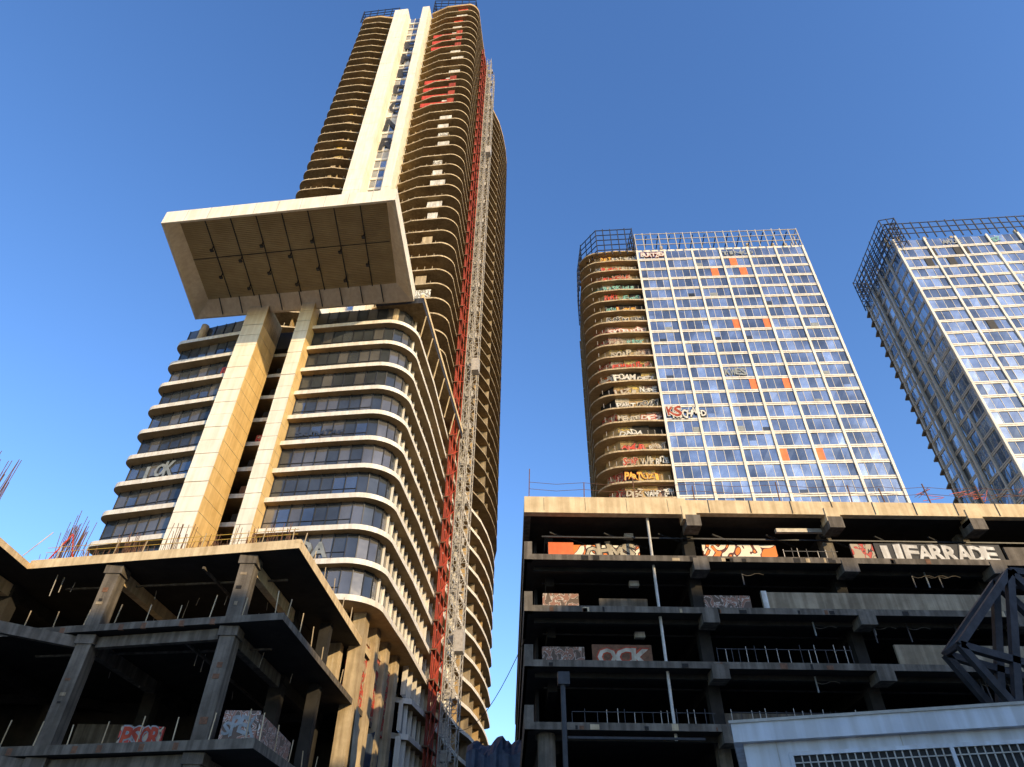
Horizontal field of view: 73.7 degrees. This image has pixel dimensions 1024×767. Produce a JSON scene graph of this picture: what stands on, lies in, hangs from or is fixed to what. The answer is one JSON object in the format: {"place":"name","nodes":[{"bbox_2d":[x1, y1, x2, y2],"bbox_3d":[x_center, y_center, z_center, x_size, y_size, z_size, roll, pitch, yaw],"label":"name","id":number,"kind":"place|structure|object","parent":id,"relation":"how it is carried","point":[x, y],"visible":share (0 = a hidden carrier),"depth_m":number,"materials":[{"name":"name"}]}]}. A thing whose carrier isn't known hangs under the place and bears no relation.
{"place":"outdoors","nodes":[
{"label":"outdoors","id":0,"kind":"place"},
{"bbox_2d":[0,0,1023,744],"label":"sky","id":1,"kind":"structure","parent":0,"point":[825,120],"materials":[{"name":"blue"}]},
{"bbox_2d":[577,228,910,502],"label":"unfinished apartment tower","id":2,"kind":"structure","parent":0,"point":[724,368],"depth_m":131.88,"materials":[{"name":"blue glass"}]},
{"bbox_2d":[852,215,1023,503],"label":"unfinished apartment tower","id":3,"kind":"structure","parent":0,"point":[946,315],"depth_m":139.38,"materials":[{"name":"blue glass"}]},
{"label":"pavement","id":4,"kind":"structure","parent":0,"visible":0},
{"bbox_2d":[728,701,1023,766],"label":"site office cabin","id":5,"kind":"object","parent":4,"relation":"on","point":[983,735],"visible":1,"depth_m":18.90,"materials":[{"name":"white metal"}]},
{"bbox_2d":[941,567,1023,703],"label":"steel truss tower","id":6,"kind":"structure","parent":4,"relation":"on","point":[1007,583],"depth_m":29.66,"materials":[{"name":"grey metal"}]},
{"label":"ground","id":7,"kind":"structure","parent":0,"visible":0},
{"bbox_2d":[0,451,398,766],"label":"concrete podium","id":8,"kind":"object","parent":7,"relation":"on","point":[208,656],"visible":0.92,"depth_m":46.42,"materials":[{"name":"grey concrete"}]},
{"bbox_2d":[88,0,506,766],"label":"unfinished skyscraper","id":9,"kind":"structure","parent":7,"relation":"on","point":[310,396],"depth_m":76.39,"materials":[{"name":"beige concrete"}]},
{"bbox_2d":[93,18,470,766],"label":"window glass","id":10,"kind":"structure","parent":9,"relation":"in","point":[349,580],"depth_m":69.64,"materials":[{"name":"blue glass"}]},
{"bbox_2d":[422,49,494,766],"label":"construction hoist","id":11,"kind":"object","parent":7,"relation":"on","point":[456,639],"visible":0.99,"depth_m":96.87,"materials":[{"name":"metal"}]},
{"bbox_2d":[449,639,524,729],"bbox_3d":[-3.118,28.461,61.670,0.040,4.585,37.802,8,-41,-9],"label":"overhead cable","id":12,"kind":"object","parent":11,"relation":"attached to","point":[499,690],"visible":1,"depth_m":52.12,"materials":[{"name":"rubber"}]},
{"bbox_2d":[465,736,521,766],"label":"tarpaulin covered stack","id":13,"kind":"object","parent":7,"relation":"on","point":[500,751],"visible":0.77,"depth_m":56.25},
{"bbox_2d":[557,671,705,766],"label":"steel post","id":14,"kind":"object","parent":7,"relation":"on","point":[563,679],"visible":1,"depth_m":32.78,"materials":[{"name":"grey metal"}]},
{"bbox_2d":[515,469,1023,766],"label":"concrete parking structure","id":15,"kind":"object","parent":7,"relation":"on","point":[707,620],"visible":0.86,"depth_m":48.95,"materials":[{"name":"grey concrete"}]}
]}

